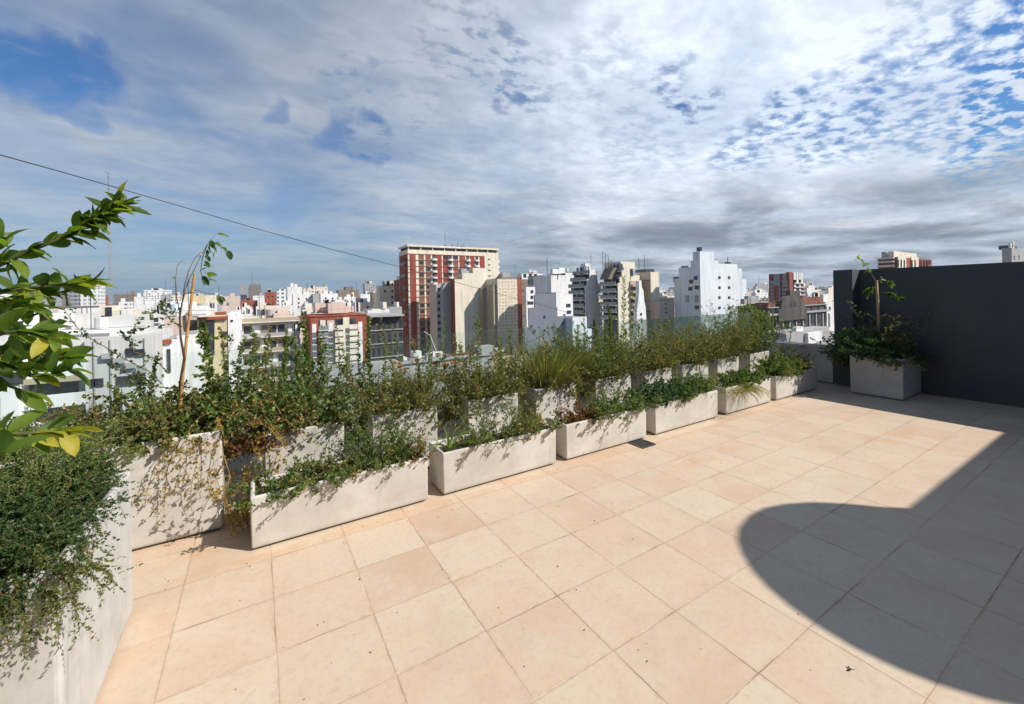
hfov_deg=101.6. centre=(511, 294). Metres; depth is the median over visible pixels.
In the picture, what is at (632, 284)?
apartment block
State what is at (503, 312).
apartment block
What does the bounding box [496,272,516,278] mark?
apartment block
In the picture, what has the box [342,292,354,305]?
city building
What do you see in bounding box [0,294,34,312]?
city building
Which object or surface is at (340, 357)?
tall weed
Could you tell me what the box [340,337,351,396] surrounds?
tall weed
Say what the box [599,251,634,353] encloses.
terraced block
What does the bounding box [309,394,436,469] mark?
herb
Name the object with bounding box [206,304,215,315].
city building
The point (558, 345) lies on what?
grass tussock
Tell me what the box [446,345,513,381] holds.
city block
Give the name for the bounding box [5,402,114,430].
shrub
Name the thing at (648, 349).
grass tussock
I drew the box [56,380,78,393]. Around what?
window
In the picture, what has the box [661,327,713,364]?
grass tussock
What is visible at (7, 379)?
window
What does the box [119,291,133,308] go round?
city building
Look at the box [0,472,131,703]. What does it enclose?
planter
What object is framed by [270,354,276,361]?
window
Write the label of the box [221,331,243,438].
tall weed
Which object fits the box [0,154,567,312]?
overhead cable
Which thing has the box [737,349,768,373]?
square planter
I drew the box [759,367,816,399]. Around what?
long planter
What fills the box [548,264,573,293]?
apartment block
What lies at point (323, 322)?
window
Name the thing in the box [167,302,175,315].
city building
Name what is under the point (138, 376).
tall weed
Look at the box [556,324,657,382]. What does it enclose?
shrub
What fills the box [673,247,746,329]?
white building
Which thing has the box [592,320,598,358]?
tall weed
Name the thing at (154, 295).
city building
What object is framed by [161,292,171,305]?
city building
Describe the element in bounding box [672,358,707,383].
square planter
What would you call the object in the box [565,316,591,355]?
stepped building
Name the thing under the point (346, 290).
city building
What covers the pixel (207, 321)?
window
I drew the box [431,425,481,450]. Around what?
lily
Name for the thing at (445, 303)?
apartment block
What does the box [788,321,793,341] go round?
tall weed
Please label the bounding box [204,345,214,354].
window
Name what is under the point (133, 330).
thorny cane
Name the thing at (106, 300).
city building
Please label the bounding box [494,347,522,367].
city block
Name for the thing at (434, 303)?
apartment block
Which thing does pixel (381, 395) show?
grass tussock
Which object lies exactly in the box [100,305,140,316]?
stepped building
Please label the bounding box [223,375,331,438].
grass tussock
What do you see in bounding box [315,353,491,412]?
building
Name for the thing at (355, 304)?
city building
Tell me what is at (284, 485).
herb
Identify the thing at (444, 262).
residential tower
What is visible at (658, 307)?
apartment block
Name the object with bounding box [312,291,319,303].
city building
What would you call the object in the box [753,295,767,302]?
city building
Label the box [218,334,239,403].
tall weed
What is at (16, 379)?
window
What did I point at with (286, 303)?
city building
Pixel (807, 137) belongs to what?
sky
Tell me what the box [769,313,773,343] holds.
tall weed
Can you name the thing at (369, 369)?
tall weed
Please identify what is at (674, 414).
long planter
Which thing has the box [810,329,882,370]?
shrub
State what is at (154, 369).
tall weed
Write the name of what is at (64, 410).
window
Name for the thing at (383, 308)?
city building
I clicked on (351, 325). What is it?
apartment block
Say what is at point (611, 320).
tall weed
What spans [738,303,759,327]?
tree
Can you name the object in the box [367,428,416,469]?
herb
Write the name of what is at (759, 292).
city building
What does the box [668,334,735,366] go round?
shrub
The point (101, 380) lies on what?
window
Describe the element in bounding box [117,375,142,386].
window
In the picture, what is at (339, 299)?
city building
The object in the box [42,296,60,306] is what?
city building
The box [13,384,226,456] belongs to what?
shrub
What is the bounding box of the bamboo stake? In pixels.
[178,274,195,415]
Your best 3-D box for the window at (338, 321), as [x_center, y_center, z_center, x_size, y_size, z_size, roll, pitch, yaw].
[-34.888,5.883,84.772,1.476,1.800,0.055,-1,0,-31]
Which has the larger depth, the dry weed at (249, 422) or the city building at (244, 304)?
the city building at (244, 304)
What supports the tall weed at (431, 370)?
in the square planter at (431, 428)
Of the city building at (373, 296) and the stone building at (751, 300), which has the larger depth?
the city building at (373, 296)
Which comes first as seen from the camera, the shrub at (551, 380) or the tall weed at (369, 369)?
the tall weed at (369, 369)
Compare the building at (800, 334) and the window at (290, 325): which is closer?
the building at (800, 334)
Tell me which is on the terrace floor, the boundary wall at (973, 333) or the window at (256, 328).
the boundary wall at (973, 333)
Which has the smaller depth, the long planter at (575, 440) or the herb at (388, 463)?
the herb at (388, 463)
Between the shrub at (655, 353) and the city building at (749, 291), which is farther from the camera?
the city building at (749, 291)
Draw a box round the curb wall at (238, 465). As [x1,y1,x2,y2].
[227,408,450,475]
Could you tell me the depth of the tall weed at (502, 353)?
4.69 m
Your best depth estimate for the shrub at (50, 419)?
2.76 m
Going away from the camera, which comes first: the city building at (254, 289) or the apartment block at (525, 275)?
the apartment block at (525, 275)
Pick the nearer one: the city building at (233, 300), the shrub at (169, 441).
the shrub at (169, 441)
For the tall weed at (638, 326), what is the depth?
6.15 m
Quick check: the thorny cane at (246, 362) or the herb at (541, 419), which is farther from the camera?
the herb at (541, 419)
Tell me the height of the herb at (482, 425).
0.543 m
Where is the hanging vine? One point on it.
(191, 449)
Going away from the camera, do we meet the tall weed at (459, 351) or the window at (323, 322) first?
the tall weed at (459, 351)
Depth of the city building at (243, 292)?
903.04 m
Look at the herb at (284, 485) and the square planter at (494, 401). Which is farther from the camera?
the square planter at (494, 401)
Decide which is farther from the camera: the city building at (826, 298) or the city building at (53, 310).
the city building at (53, 310)
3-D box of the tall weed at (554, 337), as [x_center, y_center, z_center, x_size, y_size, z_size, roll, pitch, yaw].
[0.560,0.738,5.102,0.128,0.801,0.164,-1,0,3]
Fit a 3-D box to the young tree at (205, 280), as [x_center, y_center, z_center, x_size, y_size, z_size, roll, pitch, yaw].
[-2.339,0.226,3.147,0.470,1.403,0.116,-1,0,-4]
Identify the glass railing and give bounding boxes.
[0,312,749,443]
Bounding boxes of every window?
[0,375,10,382]
[11,374,22,384]
[29,384,41,393]
[37,383,59,394]
[37,407,59,420]
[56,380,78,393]
[56,406,74,416]
[90,378,103,387]
[105,307,111,316]
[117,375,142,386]
[126,348,135,356]
[135,349,144,357]
[167,349,170,372]
[191,320,196,328]
[203,320,214,326]
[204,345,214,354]
[207,323,214,332]
[244,326,250,333]
[244,341,250,348]
[253,326,258,332]
[261,325,267,332]
[270,325,275,332]
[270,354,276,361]
[278,324,283,331]
[278,339,283,346]
[286,324,291,331]
[320,320,325,325]
[336,319,342,324]
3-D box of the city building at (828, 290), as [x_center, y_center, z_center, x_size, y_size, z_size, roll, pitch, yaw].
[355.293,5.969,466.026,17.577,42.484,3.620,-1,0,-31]
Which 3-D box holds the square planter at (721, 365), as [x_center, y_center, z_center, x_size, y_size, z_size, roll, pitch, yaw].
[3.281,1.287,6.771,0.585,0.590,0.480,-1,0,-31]
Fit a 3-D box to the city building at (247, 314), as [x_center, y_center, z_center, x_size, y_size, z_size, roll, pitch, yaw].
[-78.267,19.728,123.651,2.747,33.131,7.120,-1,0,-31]
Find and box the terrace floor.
[95,382,1023,703]
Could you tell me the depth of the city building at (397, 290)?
212.03 m
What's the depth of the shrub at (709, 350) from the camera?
6.19 m
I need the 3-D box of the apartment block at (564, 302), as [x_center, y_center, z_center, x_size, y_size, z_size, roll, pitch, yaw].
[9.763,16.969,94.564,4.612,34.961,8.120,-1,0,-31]
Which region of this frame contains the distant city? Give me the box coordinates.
[61,281,830,359]
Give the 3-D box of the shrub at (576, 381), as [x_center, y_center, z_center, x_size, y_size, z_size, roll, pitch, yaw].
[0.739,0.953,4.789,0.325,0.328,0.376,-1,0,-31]
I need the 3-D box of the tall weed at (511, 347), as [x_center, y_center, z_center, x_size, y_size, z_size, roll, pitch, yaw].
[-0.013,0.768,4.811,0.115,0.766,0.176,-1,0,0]
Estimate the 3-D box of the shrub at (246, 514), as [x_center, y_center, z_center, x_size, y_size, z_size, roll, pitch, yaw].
[-1.982,1.340,3.043,0.654,0.707,0.819,-1,0,-31]
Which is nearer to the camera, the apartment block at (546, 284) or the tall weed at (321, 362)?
the tall weed at (321, 362)
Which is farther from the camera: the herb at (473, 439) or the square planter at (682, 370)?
the square planter at (682, 370)
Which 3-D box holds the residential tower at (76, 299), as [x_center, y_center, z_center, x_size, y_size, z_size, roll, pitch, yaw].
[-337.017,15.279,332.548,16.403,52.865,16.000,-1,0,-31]
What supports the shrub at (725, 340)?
in the square planter at (721, 365)
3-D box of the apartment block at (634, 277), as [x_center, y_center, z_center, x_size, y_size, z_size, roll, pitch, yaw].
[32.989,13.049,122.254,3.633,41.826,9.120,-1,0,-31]
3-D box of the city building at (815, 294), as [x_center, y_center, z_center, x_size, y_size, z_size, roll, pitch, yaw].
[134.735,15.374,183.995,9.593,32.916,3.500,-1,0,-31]
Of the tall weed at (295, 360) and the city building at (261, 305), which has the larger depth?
the city building at (261, 305)
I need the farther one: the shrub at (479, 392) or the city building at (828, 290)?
the city building at (828, 290)
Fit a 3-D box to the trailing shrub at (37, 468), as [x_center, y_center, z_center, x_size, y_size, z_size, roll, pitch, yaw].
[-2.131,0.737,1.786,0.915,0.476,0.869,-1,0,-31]
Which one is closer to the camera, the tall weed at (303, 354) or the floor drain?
the tall weed at (303, 354)
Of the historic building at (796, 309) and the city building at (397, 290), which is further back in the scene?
the city building at (397, 290)
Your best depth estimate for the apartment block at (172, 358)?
53.55 m
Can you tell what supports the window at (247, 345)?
in the apartment block at (280, 320)
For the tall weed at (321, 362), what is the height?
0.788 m
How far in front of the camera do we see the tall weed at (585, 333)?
5.43 m
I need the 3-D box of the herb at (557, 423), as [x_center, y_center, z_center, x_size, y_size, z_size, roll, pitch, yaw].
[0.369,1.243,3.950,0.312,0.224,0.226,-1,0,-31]
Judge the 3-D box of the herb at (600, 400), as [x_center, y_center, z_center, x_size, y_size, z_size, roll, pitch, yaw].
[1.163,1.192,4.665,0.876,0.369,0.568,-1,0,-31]
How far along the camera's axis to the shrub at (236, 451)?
3.20 m
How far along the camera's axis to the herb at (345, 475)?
2.94 m
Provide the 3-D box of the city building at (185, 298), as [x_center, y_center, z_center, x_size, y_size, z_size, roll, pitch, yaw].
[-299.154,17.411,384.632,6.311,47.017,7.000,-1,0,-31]
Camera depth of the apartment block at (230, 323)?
73.80 m
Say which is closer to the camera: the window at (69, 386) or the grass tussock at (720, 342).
the grass tussock at (720, 342)
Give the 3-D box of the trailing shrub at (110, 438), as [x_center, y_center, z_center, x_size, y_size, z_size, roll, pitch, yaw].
[-2.097,0.747,2.066,0.689,0.454,0.494,-1,0,-8]
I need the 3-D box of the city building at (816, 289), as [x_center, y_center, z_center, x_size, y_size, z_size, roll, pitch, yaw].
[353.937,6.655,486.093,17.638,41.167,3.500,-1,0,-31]
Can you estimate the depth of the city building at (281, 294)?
321.54 m
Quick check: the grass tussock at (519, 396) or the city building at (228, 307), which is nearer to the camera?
the grass tussock at (519, 396)
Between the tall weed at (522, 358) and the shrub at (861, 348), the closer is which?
the tall weed at (522, 358)
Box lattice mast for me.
[104,171,112,304]
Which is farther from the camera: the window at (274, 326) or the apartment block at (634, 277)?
the apartment block at (634, 277)
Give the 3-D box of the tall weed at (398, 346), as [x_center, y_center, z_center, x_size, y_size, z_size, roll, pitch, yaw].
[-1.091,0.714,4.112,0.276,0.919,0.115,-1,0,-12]
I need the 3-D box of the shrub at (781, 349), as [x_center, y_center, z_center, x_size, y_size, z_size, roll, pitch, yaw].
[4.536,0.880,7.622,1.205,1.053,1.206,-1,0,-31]
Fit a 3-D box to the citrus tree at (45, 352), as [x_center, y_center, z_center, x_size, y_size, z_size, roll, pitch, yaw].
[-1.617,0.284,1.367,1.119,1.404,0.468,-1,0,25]
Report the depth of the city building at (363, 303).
202.33 m
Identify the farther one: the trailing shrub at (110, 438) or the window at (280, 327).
the window at (280, 327)
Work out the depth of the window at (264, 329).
81.98 m
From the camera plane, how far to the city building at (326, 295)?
293.27 m
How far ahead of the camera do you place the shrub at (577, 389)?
5.07 m
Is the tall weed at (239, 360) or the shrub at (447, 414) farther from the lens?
the shrub at (447, 414)
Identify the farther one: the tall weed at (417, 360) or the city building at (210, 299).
the city building at (210, 299)
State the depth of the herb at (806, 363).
6.75 m
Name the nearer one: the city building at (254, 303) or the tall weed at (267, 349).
the tall weed at (267, 349)
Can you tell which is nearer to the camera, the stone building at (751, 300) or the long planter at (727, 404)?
the long planter at (727, 404)
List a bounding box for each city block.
[299,328,304,379]
[407,350,443,360]
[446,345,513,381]
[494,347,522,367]
[659,293,674,306]
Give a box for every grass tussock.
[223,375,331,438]
[329,361,439,419]
[369,356,467,407]
[427,349,522,402]
[458,358,542,406]
[495,335,600,389]
[513,323,612,382]
[561,326,631,377]
[608,332,680,370]
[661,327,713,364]
[685,328,747,358]
[699,371,772,406]
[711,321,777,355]
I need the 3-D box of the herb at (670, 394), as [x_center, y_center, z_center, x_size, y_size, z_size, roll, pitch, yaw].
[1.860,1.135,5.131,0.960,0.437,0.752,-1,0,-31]
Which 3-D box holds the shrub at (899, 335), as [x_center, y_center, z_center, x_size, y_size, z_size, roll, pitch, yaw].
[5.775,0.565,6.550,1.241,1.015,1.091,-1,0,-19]
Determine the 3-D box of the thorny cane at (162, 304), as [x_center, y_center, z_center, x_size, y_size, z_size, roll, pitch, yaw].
[-2.473,0.135,2.977,0.192,0.225,0.114,-1,0,14]
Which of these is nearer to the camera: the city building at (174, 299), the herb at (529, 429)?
the herb at (529, 429)
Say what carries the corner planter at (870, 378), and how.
on the terrace floor
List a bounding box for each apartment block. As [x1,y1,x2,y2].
[162,330,204,405]
[164,282,210,334]
[189,317,196,330]
[197,311,242,428]
[242,304,300,433]
[304,290,367,383]
[429,284,441,351]
[439,282,451,353]
[450,268,486,353]
[479,287,486,344]
[485,279,522,354]
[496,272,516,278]
[517,270,542,278]
[522,279,527,351]
[525,287,534,326]
[528,272,547,286]
[533,275,558,292]
[535,292,572,315]
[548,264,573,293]
[629,281,635,349]
[630,269,639,280]
[635,261,658,318]
[652,297,674,329]
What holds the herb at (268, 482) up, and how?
in the long planter at (328, 505)
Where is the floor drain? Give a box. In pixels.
[629,439,655,448]
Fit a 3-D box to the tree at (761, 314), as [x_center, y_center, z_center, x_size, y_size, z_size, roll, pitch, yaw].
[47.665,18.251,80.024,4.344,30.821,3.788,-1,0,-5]
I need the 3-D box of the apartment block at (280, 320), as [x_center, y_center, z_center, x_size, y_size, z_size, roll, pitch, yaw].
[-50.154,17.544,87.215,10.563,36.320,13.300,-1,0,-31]
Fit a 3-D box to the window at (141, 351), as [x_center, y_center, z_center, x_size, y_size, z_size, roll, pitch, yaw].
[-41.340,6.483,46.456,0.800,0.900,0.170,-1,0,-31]
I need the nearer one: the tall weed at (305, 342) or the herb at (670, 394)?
the tall weed at (305, 342)
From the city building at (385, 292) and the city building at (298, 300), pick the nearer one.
the city building at (385, 292)
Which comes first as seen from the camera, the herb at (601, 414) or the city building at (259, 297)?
the herb at (601, 414)
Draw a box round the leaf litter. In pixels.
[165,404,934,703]
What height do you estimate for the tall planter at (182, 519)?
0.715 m
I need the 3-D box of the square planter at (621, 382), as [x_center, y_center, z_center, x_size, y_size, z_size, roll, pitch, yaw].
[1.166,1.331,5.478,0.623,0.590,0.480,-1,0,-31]
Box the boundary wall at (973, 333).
[833,261,1023,407]
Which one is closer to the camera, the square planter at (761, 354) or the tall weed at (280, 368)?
the tall weed at (280, 368)
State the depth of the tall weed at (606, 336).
5.72 m
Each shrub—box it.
[0,400,138,463]
[0,408,140,513]
[0,443,145,510]
[0,443,146,555]
[0,476,127,614]
[0,493,97,677]
[0,541,143,670]
[1,448,55,493]
[2,402,172,485]
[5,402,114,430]
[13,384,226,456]
[77,416,236,459]
[97,374,258,441]
[184,381,316,463]
[193,426,292,537]
[218,420,298,471]
[238,347,358,440]
[273,406,321,436]
[311,373,396,448]
[311,406,358,430]
[327,357,455,423]
[371,390,425,417]
[406,370,492,431]
[415,370,466,414]
[418,334,530,402]
[471,382,506,402]
[495,369,536,400]
[502,359,552,420]
[517,313,615,376]
[544,376,564,392]
[554,357,606,405]
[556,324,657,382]
[563,366,593,388]
[589,343,644,377]
[591,318,694,377]
[595,363,624,381]
[615,351,651,377]
[626,329,681,365]
[637,305,728,368]
[647,350,682,371]
[668,316,759,364]
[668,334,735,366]
[684,331,751,359]
[691,352,718,365]
[697,294,795,354]
[753,315,805,362]
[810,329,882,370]
[831,325,909,359]
[839,300,935,352]
[864,348,926,370]
[885,343,939,367]
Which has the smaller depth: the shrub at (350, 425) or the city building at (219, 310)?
the shrub at (350, 425)
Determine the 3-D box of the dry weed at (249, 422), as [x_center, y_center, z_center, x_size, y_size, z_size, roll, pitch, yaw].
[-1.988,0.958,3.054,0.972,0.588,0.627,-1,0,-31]
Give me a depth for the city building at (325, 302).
232.12 m
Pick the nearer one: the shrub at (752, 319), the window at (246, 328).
the shrub at (752, 319)
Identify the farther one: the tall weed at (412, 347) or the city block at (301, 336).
the city block at (301, 336)
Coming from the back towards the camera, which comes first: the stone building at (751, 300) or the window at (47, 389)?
the stone building at (751, 300)
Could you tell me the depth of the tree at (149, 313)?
150.01 m
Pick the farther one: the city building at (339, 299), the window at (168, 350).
the city building at (339, 299)
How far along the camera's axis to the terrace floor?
2.38 m
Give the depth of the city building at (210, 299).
422.84 m
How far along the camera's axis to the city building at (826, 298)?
132.16 m
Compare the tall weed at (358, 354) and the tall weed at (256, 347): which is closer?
the tall weed at (256, 347)
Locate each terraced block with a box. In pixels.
[568,263,602,355]
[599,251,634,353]
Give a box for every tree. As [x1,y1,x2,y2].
[0,181,151,459]
[141,309,153,319]
[172,233,232,415]
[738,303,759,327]
[750,310,770,333]
[855,255,904,337]
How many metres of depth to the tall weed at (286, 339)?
3.60 m
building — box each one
[0,275,172,428]
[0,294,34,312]
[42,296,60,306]
[48,304,57,312]
[58,306,99,328]
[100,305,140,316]
[105,295,108,305]
[114,291,136,304]
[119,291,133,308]
[134,293,144,304]
[134,301,154,314]
[143,280,171,304]
[154,305,166,328]
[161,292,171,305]
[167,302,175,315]
[172,292,180,303]
[183,288,189,301]
[193,294,204,303]
[205,287,221,303]
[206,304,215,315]
[208,303,216,311]
[215,303,226,314]
[221,293,240,309]
[222,301,231,314]
[231,306,240,312]
[240,285,246,299]
[240,289,257,314]
[242,299,252,317]
[242,305,251,318]
[249,283,260,299]
[253,293,263,302]
[253,306,260,317]
[258,300,265,308]
[265,289,275,305]
[277,287,285,304]
[278,300,292,311]
[287,283,301,303]
[292,292,311,316]
[301,298,312,324]
[302,286,314,293]
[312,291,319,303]
[315,284,327,293]
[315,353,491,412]
[319,291,337,302]
[323,299,329,306]
[331,297,343,301]
[336,282,358,301]
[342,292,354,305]
[348,302,364,312]
[356,298,372,310]
[359,286,369,301]
[363,281,374,293]
[363,302,388,312]
[365,313,403,361]
[370,289,376,307]
[376,281,393,307]
[387,302,401,313]
[394,276,399,305]
[524,294,572,365]
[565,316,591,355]
[633,280,645,346]
[663,289,673,295]
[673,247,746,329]
[737,296,759,335]
[747,288,753,295]
[751,289,767,297]
[753,291,830,330]
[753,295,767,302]
[755,283,768,292]
[758,326,833,344]
[803,288,813,296]
[806,282,813,291]
[812,292,819,296]
[814,283,820,291]
[820,291,833,330]
[825,286,833,299]
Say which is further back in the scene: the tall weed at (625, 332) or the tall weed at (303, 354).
the tall weed at (625, 332)
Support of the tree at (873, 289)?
in the corner planter at (870, 378)
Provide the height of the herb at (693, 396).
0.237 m
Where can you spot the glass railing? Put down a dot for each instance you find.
(683, 322)
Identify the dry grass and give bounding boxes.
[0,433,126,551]
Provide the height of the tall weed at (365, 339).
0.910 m
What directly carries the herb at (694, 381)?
in the long planter at (674, 414)
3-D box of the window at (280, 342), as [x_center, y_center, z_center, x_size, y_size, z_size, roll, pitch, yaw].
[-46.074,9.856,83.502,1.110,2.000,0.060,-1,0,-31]
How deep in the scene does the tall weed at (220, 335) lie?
3.39 m
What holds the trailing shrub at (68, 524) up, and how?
in the planter at (58, 673)
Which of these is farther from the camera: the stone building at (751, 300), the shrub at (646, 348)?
the stone building at (751, 300)
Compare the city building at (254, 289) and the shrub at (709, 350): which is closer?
the shrub at (709, 350)
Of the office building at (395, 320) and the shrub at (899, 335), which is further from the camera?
the office building at (395, 320)
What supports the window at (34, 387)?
in the building at (71, 389)
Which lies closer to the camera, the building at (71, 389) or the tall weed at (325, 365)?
the tall weed at (325, 365)
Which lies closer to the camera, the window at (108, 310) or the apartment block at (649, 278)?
the window at (108, 310)
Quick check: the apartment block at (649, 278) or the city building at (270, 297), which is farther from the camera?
the city building at (270, 297)
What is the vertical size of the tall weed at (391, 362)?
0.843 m
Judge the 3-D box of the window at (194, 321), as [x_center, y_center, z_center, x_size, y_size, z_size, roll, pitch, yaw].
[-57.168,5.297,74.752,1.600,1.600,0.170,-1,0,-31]
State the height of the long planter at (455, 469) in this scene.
0.357 m
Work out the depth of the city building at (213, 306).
192.27 m
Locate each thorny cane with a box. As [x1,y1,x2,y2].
[63,304,161,383]
[106,354,176,388]
[117,317,168,373]
[151,298,181,328]
[205,348,259,389]
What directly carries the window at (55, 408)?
in the building at (71, 389)
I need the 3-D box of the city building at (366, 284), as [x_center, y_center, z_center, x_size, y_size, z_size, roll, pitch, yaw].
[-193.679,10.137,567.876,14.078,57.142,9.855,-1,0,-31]
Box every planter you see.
[0,429,226,550]
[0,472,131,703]
[250,445,427,548]
[263,415,343,475]
[361,401,436,467]
[429,421,555,494]
[450,389,517,436]
[518,382,575,422]
[546,401,645,459]
[576,371,630,410]
[628,364,671,394]
[643,390,717,434]
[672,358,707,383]
[708,355,738,380]
[709,377,770,414]
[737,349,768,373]
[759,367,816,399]
[762,340,834,383]
[850,355,920,400]
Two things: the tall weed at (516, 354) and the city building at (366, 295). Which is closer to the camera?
the tall weed at (516, 354)
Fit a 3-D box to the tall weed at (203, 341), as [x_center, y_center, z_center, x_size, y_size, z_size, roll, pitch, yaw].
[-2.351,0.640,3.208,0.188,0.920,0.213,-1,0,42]
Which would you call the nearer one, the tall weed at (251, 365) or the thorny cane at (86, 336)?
the thorny cane at (86, 336)
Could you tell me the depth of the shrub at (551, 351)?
5.40 m
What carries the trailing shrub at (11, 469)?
in the planter at (58, 673)
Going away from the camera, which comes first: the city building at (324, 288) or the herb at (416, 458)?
the herb at (416, 458)
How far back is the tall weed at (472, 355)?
4.45 m
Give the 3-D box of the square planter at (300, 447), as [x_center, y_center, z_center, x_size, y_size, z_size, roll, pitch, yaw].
[-1.820,1.393,3.652,0.595,0.590,0.480,-1,0,-31]
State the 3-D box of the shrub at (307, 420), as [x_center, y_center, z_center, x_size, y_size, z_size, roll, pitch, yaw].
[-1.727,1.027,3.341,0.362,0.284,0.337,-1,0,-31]
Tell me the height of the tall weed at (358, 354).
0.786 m
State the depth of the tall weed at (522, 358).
4.82 m
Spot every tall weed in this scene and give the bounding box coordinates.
[109,375,121,416]
[135,365,148,406]
[140,351,164,401]
[192,319,221,407]
[217,327,232,399]
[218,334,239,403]
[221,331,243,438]
[227,335,251,402]
[242,324,263,407]
[245,332,259,436]
[260,340,282,401]
[261,326,277,425]
[269,343,292,406]
[271,326,302,420]
[288,334,309,406]
[293,311,323,416]
[295,335,310,383]
[313,334,335,419]
[317,324,334,399]
[320,338,335,413]
[329,321,343,389]
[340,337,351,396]
[340,343,355,411]
[356,316,379,412]
[356,332,365,401]
[357,324,374,392]
[372,317,395,404]
[384,334,397,396]
[388,323,410,381]
[408,337,427,382]
[410,342,420,390]
[420,333,433,402]
[432,316,447,378]
[450,335,458,402]
[456,341,462,387]
[468,330,477,381]
[471,309,483,377]
[497,334,507,382]
[498,331,506,380]
[506,328,513,377]
[507,338,520,372]
[515,325,527,383]
[539,329,554,373]
[552,323,562,355]
[573,324,582,353]
[580,311,593,356]
[589,319,597,352]
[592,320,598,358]
[603,326,609,352]
[604,304,612,353]
[618,275,627,360]
[632,306,640,351]
[636,329,643,361]
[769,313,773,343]
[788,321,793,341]
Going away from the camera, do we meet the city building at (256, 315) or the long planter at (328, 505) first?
the long planter at (328, 505)
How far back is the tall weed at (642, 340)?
5.78 m
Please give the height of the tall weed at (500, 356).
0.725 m
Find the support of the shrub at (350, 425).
in the square planter at (431, 428)
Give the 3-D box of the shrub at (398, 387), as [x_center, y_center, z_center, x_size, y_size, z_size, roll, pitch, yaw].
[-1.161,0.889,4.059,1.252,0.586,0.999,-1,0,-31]
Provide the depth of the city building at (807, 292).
261.97 m
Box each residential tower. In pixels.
[70,285,105,306]
[398,243,499,356]
[769,272,804,305]
[877,250,931,268]
[999,242,1023,262]
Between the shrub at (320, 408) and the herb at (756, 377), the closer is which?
the shrub at (320, 408)
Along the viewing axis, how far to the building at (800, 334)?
50.65 m
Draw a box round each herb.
[226,453,351,512]
[265,468,308,500]
[281,442,382,489]
[294,462,362,494]
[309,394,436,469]
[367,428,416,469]
[372,427,437,463]
[450,383,535,441]
[455,420,543,450]
[473,431,507,449]
[509,412,555,436]
[510,416,545,440]
[538,416,566,432]
[549,400,610,425]
[584,381,649,416]
[590,399,614,423]
[605,393,640,422]
[623,368,696,408]
[633,392,664,413]
[663,364,719,399]
[676,385,704,402]
[716,364,775,387]
[753,351,807,380]
[773,349,818,370]
[776,363,798,377]
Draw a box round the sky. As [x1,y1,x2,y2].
[0,0,1023,302]
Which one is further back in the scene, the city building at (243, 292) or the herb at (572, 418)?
the city building at (243, 292)
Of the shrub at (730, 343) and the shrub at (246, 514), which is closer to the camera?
the shrub at (246, 514)
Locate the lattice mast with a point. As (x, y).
(109, 257)
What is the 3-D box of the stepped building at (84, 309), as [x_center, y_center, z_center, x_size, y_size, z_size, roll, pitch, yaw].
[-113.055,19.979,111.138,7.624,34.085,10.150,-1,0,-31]
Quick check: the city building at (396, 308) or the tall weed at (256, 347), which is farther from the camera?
the city building at (396, 308)
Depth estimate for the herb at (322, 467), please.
3.10 m
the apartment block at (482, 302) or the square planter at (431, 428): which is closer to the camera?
the square planter at (431, 428)
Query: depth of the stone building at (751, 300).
102.24 m
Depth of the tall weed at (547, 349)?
4.83 m
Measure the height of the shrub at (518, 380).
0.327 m
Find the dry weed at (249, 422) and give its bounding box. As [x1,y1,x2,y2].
[178,387,311,453]
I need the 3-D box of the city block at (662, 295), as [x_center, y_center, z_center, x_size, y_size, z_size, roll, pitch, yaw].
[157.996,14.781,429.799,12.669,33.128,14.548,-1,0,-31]
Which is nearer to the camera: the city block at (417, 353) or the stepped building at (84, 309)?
the stepped building at (84, 309)
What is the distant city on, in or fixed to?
on the ground
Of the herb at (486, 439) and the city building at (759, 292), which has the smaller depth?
the herb at (486, 439)
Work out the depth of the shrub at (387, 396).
3.74 m
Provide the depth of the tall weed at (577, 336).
5.38 m
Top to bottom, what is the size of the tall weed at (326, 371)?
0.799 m
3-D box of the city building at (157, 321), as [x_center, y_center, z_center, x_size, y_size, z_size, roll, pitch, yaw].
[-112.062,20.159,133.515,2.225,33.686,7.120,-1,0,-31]
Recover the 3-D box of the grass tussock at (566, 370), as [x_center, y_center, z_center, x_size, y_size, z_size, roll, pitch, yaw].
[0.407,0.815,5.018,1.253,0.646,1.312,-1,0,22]
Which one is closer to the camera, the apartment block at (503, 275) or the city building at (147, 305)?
the apartment block at (503, 275)
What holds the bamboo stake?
in the tall planter at (182, 519)
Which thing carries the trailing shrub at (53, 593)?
in the planter at (58, 673)
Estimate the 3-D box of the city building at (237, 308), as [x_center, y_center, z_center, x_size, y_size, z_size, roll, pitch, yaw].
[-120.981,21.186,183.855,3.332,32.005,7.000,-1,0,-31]
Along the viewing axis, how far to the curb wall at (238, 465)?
4.03 m
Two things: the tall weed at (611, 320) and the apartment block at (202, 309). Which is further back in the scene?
the apartment block at (202, 309)
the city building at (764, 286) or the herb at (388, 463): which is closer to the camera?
the herb at (388, 463)
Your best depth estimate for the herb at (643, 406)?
4.55 m
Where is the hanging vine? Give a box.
[131,436,235,526]
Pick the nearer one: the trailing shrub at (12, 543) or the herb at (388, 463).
the trailing shrub at (12, 543)
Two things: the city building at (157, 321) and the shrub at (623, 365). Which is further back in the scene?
the city building at (157, 321)

